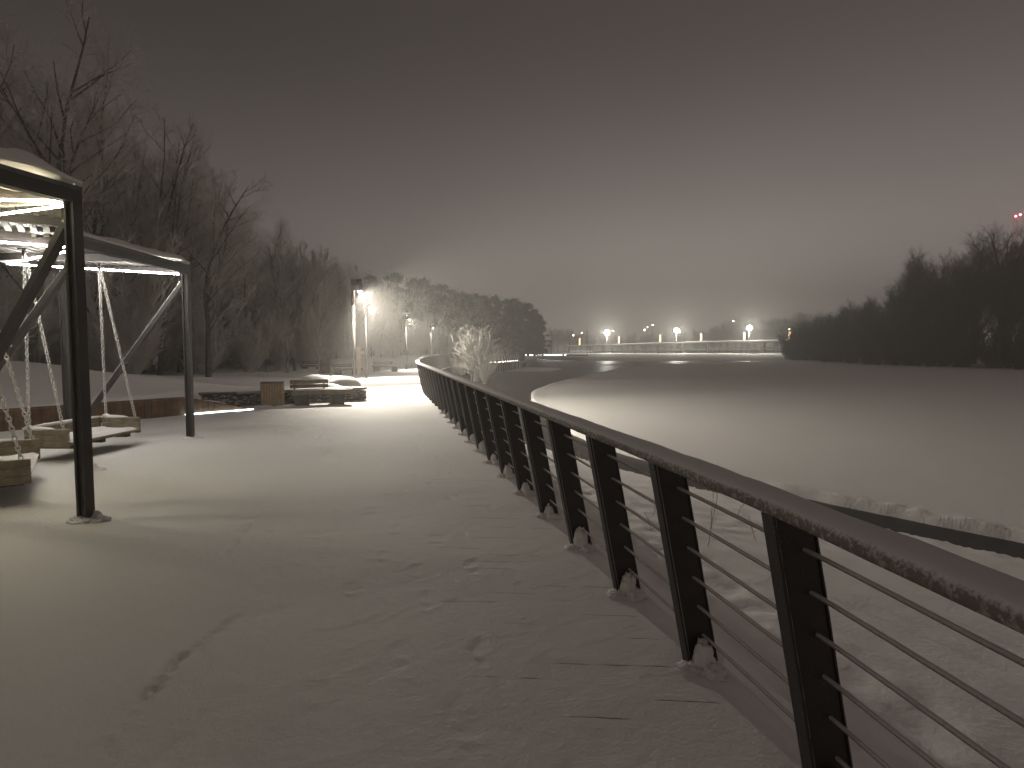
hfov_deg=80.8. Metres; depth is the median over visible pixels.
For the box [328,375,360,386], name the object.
boulder
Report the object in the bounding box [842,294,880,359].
willow tree
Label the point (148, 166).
bare tree
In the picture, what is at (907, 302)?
willow tree
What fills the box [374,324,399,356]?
frosted shrub
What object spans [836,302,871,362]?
willow tree
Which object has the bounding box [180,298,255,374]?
frosted shrub
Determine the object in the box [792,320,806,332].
willow tree
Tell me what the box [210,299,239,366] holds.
frosted shrub
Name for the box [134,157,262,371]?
bare tree
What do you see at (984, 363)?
frosted shrub
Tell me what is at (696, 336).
willow tree
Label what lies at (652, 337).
willow tree
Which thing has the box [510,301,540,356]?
pine tree
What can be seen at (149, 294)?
frosted shrub
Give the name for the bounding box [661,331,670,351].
willow tree
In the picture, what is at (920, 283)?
willow tree
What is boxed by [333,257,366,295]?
bare tree
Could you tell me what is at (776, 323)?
willow tree
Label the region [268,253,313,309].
bare tree
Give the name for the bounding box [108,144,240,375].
bare tree
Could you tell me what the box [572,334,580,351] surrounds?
willow tree
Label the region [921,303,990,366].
frosted shrub
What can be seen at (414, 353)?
frosted shrub
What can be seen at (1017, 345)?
frosted shrub
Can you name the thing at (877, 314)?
willow tree
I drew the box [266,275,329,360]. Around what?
frosted shrub
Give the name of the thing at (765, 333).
willow tree
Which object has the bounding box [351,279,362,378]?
street lamp
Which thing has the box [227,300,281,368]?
frosted shrub
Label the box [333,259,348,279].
bare tree
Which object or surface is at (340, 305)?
bare tree
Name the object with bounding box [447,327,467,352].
frosted shrub
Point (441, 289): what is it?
pine tree
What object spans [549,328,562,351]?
willow tree
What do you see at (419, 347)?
frosted shrub
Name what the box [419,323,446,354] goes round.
frosted shrub
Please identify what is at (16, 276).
frosted shrub
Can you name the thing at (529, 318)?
pine tree
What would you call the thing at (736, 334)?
willow tree
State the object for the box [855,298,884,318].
willow tree
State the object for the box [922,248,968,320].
willow tree
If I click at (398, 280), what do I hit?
pine tree
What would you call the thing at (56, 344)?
frosted shrub
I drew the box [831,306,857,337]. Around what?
willow tree
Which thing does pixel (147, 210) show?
frosted shrub
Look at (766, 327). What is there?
willow tree
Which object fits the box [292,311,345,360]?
frosted shrub
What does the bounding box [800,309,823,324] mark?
willow tree
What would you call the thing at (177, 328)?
frosted shrub
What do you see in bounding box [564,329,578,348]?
willow tree
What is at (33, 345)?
bare tree
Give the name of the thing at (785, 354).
frosted shrub
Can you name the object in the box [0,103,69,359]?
bare tree
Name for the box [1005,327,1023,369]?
frosted shrub
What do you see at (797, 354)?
frosted shrub
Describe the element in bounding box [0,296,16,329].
frosted shrub
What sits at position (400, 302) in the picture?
bare tree
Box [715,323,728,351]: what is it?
willow tree
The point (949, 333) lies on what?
frosted shrub
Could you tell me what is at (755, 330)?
willow tree
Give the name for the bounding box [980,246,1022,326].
willow tree
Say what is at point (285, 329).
birch tree
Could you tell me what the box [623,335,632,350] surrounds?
willow tree
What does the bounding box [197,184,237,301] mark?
bare tree
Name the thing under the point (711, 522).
dead stalk
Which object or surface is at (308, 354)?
frosted shrub
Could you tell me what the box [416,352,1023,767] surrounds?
railing
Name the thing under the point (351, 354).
frosted shrub
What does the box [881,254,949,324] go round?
willow tree
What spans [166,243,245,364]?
frosted shrub
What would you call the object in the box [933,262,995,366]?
willow tree
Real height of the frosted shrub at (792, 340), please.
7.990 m
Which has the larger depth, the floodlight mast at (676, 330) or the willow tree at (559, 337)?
the willow tree at (559, 337)
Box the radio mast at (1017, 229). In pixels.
[1012,214,1021,303]
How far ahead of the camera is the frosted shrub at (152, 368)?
34.84 m
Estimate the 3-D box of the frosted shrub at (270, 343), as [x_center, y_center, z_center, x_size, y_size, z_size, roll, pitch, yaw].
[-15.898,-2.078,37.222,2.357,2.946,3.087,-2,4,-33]
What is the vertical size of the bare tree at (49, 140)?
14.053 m
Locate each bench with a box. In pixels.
[0,330,40,487]
[17,248,140,448]
[290,379,352,405]
[300,361,317,368]
[331,363,362,374]
[372,361,400,371]
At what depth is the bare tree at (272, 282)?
41.43 m
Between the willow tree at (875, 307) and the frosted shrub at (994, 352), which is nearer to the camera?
the frosted shrub at (994, 352)
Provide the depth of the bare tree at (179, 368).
33.29 m
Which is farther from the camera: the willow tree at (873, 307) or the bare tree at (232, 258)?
the willow tree at (873, 307)
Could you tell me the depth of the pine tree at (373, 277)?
74.80 m
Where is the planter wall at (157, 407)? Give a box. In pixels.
[0,397,253,431]
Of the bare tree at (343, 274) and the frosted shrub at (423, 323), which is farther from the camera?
the frosted shrub at (423, 323)
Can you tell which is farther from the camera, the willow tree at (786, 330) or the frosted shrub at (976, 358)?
the willow tree at (786, 330)
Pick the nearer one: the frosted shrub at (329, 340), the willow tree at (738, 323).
the frosted shrub at (329, 340)
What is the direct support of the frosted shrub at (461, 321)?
on the snow ground
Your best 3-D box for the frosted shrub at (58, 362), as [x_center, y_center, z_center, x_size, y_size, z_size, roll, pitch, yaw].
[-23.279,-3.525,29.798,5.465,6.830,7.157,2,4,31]
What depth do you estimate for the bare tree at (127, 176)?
32.90 m
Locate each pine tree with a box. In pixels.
[356,271,399,355]
[383,272,418,353]
[402,276,435,354]
[408,276,446,353]
[422,284,461,353]
[440,287,459,311]
[452,291,480,353]
[469,292,492,336]
[473,293,505,353]
[487,294,510,352]
[494,298,525,354]
[502,297,533,355]
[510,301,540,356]
[520,302,545,355]
[526,308,547,356]
[532,313,551,355]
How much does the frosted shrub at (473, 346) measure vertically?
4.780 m
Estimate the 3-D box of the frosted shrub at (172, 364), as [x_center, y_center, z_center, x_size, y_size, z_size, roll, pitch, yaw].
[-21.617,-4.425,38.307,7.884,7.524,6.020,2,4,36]
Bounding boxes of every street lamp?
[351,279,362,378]
[364,299,371,377]
[402,312,410,368]
[430,324,433,354]
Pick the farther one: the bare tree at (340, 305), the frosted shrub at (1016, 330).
the frosted shrub at (1016, 330)
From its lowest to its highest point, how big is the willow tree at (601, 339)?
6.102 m
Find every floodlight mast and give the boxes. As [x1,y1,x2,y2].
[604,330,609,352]
[674,328,678,349]
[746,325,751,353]
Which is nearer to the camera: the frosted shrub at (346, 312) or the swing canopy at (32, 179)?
the swing canopy at (32, 179)
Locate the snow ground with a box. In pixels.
[0,350,1023,767]
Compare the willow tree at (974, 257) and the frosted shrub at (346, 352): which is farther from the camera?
the willow tree at (974, 257)
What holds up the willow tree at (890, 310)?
on the snow ground
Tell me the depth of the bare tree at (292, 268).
53.95 m
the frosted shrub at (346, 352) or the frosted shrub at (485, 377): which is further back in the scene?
the frosted shrub at (346, 352)
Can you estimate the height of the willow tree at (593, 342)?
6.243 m
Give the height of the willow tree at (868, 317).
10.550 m
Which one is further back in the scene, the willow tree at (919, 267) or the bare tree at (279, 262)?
the willow tree at (919, 267)
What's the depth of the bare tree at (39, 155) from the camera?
23.28 m
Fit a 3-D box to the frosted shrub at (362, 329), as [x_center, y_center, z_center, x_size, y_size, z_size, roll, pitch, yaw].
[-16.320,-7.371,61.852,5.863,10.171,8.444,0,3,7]
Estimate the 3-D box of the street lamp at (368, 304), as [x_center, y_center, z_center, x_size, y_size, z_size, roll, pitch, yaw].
[-7.508,-2.353,31.416,0.445,4.160,0.220,0,3,0]
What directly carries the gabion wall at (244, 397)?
on the promenade
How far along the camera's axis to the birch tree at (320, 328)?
35.80 m
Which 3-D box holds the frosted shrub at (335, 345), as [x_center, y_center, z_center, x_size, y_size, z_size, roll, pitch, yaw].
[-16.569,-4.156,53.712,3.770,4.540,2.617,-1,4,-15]
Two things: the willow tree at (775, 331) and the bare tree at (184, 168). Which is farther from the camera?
the willow tree at (775, 331)
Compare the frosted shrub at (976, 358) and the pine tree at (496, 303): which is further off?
the pine tree at (496, 303)
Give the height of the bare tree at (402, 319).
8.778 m
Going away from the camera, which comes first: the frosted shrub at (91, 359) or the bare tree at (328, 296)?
the frosted shrub at (91, 359)
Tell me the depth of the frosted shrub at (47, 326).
24.92 m
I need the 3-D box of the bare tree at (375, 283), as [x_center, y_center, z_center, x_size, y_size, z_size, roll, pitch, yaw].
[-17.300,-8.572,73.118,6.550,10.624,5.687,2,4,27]
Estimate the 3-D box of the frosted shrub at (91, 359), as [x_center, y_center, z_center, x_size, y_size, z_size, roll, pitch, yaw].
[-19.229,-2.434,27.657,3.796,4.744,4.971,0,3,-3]
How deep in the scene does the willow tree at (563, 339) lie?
241.47 m
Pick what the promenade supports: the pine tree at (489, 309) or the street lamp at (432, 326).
the street lamp at (432, 326)
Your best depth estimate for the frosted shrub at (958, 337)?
77.54 m
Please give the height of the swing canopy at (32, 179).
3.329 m
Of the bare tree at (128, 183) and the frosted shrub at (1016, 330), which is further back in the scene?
the frosted shrub at (1016, 330)
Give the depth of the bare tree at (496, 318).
102.99 m
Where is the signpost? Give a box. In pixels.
[356,347,364,375]
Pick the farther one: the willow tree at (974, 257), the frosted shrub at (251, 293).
the willow tree at (974, 257)
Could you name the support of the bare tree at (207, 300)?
on the snow ground
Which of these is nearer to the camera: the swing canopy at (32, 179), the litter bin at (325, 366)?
the swing canopy at (32, 179)
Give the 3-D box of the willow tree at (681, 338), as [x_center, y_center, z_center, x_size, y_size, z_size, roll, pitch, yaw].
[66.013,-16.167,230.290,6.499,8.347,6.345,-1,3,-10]
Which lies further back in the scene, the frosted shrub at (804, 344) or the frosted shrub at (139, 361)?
the frosted shrub at (804, 344)
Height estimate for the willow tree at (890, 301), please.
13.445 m
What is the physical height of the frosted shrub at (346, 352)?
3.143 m
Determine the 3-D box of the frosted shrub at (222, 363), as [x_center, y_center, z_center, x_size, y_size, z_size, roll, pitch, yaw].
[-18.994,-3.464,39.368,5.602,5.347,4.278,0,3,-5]
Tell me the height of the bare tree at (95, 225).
17.081 m
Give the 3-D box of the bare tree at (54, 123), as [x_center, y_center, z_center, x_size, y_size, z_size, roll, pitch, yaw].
[-23.555,-8.354,30.696,8.429,16.213,7.318,0,3,2]
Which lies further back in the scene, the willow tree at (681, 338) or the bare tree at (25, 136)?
the willow tree at (681, 338)
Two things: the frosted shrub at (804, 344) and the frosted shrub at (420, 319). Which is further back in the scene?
the frosted shrub at (804, 344)
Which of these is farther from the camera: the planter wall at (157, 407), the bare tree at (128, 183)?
the bare tree at (128, 183)
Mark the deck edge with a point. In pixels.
(450, 368)
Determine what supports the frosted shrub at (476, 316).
on the snow ground
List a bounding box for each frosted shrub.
[0,227,109,361]
[0,228,93,363]
[0,264,33,320]
[0,288,58,360]
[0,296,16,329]
[14,268,117,364]
[20,201,145,369]
[32,194,251,373]
[41,289,145,372]
[83,197,218,371]
[86,186,193,370]
[87,304,169,373]
[87,312,140,371]
[96,173,212,370]
[110,214,236,371]
[147,282,236,373]
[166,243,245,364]
[166,267,240,369]
[170,267,270,369]
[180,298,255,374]
[210,293,271,368]
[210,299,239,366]
[213,244,340,364]
[215,261,268,361]
[219,235,342,364]
[219,284,260,364]
[226,310,282,372]
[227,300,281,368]
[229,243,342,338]
[232,305,295,370]
[239,329,275,371]
[243,310,303,364]
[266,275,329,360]
[266,287,316,362]
[275,296,335,367]
[284,265,375,358]
[289,350,299,363]
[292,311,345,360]
[304,251,372,358]
[304,311,337,360]
[322,314,346,360]
[329,263,392,357]
[334,268,388,353]
[336,319,368,358]
[337,329,364,358]
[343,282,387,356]
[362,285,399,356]
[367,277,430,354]
[371,312,408,357]
[371,336,385,356]
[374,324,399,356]
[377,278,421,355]
[387,303,413,351]
[403,294,439,354]
[403,332,418,354]
[407,327,425,354]
[408,318,433,355]
[411,312,433,340]
[413,301,433,354]
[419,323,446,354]
[429,298,448,354]
[432,322,464,353]
[439,332,458,353]
[444,303,482,352]
[445,297,475,337]
[445,321,469,353]
[446,346,464,376]
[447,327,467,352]
[449,298,490,332]
[450,323,500,380]
[457,342,508,383]
[777,324,809,359]
[777,333,789,359]
[779,327,810,360]
[780,335,811,359]
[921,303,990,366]
[925,310,989,363]
[934,310,994,366]
[945,325,993,366]
[964,327,1018,367]
[970,334,1007,367]
[973,322,1016,367]
[988,320,1018,367]
[997,299,1023,367]
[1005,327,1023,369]
[1010,325,1023,368]
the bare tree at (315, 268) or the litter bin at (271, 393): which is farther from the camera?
the bare tree at (315, 268)
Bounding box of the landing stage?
[529,354,587,355]
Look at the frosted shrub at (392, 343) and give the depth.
65.62 m
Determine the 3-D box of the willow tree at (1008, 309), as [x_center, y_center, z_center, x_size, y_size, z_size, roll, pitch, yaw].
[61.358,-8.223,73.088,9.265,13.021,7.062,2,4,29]
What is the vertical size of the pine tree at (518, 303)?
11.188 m
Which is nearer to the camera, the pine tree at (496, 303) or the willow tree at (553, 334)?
the pine tree at (496, 303)
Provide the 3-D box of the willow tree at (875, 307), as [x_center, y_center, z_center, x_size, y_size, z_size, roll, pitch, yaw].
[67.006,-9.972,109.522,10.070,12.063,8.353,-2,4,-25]
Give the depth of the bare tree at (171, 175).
32.75 m
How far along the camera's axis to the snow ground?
11.77 m
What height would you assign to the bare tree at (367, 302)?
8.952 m
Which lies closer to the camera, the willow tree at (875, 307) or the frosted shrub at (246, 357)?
the frosted shrub at (246, 357)
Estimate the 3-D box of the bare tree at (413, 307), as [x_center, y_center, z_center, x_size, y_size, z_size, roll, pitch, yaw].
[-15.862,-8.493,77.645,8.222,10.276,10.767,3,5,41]
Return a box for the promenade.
[0,356,801,767]
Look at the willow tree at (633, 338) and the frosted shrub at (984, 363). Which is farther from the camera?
the willow tree at (633, 338)
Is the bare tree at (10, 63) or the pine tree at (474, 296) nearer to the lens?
the bare tree at (10, 63)
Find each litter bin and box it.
[253,381,284,407]
[321,361,329,372]
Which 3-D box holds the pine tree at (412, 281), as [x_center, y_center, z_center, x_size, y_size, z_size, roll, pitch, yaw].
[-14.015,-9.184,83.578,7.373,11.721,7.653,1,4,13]
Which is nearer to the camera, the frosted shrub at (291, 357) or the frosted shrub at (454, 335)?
the frosted shrub at (291, 357)
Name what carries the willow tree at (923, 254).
on the snow ground
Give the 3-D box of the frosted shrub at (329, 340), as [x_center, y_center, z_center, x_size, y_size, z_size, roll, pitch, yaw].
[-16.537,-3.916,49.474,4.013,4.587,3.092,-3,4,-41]
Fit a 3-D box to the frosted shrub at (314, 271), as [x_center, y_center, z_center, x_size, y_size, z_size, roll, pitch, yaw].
[-18.577,-6.138,45.950,10.625,10.140,8.113,-1,4,-23]
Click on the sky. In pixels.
(623, 168)
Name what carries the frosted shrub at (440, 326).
on the snow ground
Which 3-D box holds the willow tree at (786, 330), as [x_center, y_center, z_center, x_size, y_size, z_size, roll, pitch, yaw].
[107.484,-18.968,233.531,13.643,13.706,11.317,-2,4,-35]
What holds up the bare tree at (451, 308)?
on the snow ground
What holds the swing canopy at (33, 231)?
on the promenade
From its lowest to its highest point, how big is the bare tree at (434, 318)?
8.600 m
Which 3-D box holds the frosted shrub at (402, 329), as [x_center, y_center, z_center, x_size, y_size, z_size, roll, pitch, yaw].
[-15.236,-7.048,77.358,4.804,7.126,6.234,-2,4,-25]
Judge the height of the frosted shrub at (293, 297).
9.762 m
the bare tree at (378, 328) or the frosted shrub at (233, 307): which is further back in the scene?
the bare tree at (378, 328)
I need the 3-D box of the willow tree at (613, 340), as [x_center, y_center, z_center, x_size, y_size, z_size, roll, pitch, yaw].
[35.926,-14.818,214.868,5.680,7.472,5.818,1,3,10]
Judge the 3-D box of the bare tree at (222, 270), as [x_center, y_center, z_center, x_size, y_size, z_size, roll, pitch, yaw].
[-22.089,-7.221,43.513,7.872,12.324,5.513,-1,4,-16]
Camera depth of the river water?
14.68 m
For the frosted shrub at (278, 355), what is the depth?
38.05 m
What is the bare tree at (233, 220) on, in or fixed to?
on the snow ground
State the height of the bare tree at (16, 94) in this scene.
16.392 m
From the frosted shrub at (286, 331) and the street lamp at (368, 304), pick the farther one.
the frosted shrub at (286, 331)
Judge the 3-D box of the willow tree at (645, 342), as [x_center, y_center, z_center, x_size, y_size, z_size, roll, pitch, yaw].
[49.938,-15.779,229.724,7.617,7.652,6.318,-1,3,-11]
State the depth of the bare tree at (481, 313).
96.02 m
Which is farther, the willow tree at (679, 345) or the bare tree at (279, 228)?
the willow tree at (679, 345)
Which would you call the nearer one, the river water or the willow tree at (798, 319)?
the river water
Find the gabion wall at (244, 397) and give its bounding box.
[198,386,366,405]
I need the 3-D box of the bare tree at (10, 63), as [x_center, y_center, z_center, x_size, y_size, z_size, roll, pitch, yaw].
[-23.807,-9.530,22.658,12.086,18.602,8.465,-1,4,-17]
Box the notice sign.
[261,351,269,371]
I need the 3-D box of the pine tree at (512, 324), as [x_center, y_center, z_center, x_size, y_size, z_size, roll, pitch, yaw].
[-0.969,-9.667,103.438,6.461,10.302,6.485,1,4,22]
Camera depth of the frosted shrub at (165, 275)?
33.10 m
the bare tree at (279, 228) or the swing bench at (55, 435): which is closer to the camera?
the swing bench at (55, 435)
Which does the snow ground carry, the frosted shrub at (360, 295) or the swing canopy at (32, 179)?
the frosted shrub at (360, 295)
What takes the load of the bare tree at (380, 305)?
on the snow ground
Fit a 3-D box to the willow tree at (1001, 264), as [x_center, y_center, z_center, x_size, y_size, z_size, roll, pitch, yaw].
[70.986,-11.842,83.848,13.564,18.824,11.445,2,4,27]
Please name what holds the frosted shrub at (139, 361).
on the snow ground
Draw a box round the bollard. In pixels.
[293,357,296,370]
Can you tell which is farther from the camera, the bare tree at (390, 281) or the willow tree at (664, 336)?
the willow tree at (664, 336)
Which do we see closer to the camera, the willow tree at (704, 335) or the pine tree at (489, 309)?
the pine tree at (489, 309)
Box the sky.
[0,0,1023,350]
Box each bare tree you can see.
[0,0,84,227]
[0,0,189,362]
[0,6,58,147]
[0,51,62,228]
[0,61,43,280]
[0,61,182,296]
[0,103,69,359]
[0,117,57,148]
[3,53,122,271]
[3,107,108,280]
[22,17,203,314]
[44,77,182,236]
[45,64,201,369]
[91,95,247,372]
[97,128,173,240]
[105,136,153,273]
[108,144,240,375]
[115,110,237,363]
[134,151,292,376]
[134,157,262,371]
[142,173,250,372]
[153,155,263,309]
[188,209,243,326]
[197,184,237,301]
[206,215,256,310]
[212,217,278,366]
[234,236,294,293]
[240,214,293,305]
[241,232,324,365]
[257,219,322,319]
[258,224,336,359]
[261,239,320,277]
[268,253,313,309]
[302,249,344,301]
[308,261,344,334]
[331,265,356,358]
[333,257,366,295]
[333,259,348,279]
[349,275,384,335]
[363,274,388,308]
[363,286,387,356]
[364,261,406,354]
[367,283,408,356]
[383,271,418,354]
[394,291,415,355]
[408,283,429,333]
[431,298,448,354]
[438,289,465,350]
[462,298,476,329]
[467,299,488,333]
[485,301,505,331]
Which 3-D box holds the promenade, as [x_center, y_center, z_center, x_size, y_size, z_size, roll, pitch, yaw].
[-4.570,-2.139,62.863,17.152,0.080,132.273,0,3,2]
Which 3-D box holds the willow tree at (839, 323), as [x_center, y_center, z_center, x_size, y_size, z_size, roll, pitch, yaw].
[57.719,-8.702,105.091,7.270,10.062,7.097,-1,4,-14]
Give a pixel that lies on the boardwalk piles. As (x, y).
(523, 364)
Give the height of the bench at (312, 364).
0.740 m
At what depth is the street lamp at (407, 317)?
44.83 m
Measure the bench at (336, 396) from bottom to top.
0.740 m
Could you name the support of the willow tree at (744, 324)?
on the snow ground
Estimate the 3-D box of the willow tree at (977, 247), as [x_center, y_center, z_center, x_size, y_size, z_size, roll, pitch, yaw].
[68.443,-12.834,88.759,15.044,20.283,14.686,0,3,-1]
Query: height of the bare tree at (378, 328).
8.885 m
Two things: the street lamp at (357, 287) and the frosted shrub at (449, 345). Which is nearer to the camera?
the street lamp at (357, 287)
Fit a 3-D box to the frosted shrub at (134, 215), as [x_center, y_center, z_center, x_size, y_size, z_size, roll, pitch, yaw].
[-21.442,-5.861,33.691,9.440,11.370,6.554,1,4,18]
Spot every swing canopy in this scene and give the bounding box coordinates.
[0,147,111,524]
[0,188,203,472]
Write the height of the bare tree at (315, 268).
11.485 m
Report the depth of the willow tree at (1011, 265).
79.75 m
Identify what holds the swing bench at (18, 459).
hanging from the swing canopy at (32, 179)
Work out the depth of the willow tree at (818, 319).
124.29 m
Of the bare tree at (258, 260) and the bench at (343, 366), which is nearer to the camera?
the bench at (343, 366)
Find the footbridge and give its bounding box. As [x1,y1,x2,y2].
[563,336,792,352]
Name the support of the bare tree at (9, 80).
on the snow ground
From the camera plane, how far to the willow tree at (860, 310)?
107.01 m
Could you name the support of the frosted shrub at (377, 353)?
on the snow ground
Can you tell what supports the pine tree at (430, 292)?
on the snow ground
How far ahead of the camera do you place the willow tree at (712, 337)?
216.35 m
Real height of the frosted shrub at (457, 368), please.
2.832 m
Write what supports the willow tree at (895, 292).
on the snow ground
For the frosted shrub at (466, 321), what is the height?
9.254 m
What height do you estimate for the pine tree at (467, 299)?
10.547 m
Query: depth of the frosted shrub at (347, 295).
60.42 m
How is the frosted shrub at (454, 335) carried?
on the snow ground
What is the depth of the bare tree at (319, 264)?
52.95 m
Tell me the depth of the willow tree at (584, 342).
218.59 m
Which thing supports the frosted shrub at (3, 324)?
on the snow ground
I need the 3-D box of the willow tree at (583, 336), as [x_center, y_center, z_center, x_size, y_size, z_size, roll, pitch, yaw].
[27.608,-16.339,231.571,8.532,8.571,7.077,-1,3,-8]
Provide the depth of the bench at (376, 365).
40.82 m
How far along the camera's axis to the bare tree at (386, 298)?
69.82 m
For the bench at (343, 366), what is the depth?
35.50 m
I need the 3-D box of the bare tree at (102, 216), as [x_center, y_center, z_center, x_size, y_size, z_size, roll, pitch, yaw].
[-18.726,-7.532,28.489,6.693,14.809,7.350,3,5,42]
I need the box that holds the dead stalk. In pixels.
[707,493,714,546]
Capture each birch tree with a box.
[256,272,311,372]
[301,279,341,373]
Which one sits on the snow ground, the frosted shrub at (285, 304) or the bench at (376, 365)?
the frosted shrub at (285, 304)
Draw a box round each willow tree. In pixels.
[545,327,561,351]
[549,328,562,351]
[559,328,572,351]
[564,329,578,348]
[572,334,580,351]
[576,333,587,351]
[582,335,589,351]
[590,337,595,351]
[598,337,605,348]
[607,334,616,348]
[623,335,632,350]
[630,334,636,350]
[640,334,648,351]
[645,333,656,351]
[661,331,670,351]
[672,333,687,351]
[677,332,690,351]
[689,327,702,351]
[695,332,709,351]
[704,326,724,351]
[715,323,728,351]
[721,321,734,350]
[723,324,742,351]
[730,321,753,351]
[735,320,750,350]
[741,322,756,350]
[745,317,766,350]
[756,315,775,350]
[759,321,774,350]
[766,318,788,350]
[768,321,788,350]
[779,318,789,335]
[782,311,808,333]
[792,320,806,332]
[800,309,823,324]
[811,312,832,332]
[822,308,858,361]
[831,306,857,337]
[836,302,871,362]
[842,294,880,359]
[843,303,867,330]
[851,301,885,343]
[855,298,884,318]
[856,283,918,363]
[866,299,892,330]
[868,303,889,331]
[870,269,943,361]
[874,285,903,327]
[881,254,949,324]
[882,278,948,364]
[885,245,951,321]
[904,261,957,331]
[914,249,988,365]
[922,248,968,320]
[930,229,1021,363]
[931,239,997,364]
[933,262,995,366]
[965,219,1023,365]
[974,267,1023,367]
[975,236,1023,328]
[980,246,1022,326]
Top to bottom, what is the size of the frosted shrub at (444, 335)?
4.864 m
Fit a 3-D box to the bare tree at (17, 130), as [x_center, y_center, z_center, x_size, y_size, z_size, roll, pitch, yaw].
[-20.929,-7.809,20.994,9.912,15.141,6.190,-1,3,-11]
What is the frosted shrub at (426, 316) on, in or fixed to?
on the snow ground
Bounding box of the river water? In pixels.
[462,361,1023,558]
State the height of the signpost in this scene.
1.655 m
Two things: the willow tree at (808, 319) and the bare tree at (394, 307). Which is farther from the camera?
the willow tree at (808, 319)
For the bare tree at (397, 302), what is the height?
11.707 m
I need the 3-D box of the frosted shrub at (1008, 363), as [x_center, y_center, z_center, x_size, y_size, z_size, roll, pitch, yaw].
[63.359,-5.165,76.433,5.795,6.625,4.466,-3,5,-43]
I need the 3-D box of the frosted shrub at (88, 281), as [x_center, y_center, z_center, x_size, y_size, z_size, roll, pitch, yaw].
[-24.391,-5.364,33.003,9.143,10.452,7.046,3,4,38]
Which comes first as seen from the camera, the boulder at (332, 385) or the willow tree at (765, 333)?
the boulder at (332, 385)
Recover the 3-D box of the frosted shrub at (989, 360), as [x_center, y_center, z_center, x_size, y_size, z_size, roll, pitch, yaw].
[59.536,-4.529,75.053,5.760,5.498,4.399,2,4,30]
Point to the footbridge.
(760, 348)
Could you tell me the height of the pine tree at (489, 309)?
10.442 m
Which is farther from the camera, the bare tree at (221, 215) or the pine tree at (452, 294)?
the pine tree at (452, 294)
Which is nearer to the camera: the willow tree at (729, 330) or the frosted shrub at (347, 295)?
the frosted shrub at (347, 295)
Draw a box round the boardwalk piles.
[460,361,526,374]
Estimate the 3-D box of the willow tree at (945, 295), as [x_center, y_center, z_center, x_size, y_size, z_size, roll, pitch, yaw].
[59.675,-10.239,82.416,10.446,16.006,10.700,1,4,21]
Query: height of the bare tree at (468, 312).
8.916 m
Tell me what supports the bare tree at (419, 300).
on the snow ground
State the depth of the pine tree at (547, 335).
120.24 m
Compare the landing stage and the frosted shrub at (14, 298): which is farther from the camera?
the landing stage
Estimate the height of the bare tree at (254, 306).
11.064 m
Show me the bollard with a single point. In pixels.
(294, 364)
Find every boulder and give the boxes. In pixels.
[301,374,330,383]
[318,383,340,386]
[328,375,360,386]
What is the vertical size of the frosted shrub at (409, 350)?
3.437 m
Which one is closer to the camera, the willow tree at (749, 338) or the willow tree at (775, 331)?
the willow tree at (775, 331)
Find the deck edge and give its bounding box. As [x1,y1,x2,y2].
[443,356,540,370]
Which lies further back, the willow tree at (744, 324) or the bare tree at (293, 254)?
the willow tree at (744, 324)
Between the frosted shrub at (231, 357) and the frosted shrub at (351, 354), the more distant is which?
the frosted shrub at (351, 354)
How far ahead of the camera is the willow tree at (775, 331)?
226.18 m
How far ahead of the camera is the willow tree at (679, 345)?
240.45 m
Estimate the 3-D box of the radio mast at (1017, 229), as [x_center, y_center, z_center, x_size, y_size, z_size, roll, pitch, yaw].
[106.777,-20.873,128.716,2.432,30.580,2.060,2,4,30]
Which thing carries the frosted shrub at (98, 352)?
on the snow ground
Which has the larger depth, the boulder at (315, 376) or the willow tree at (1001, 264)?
the willow tree at (1001, 264)

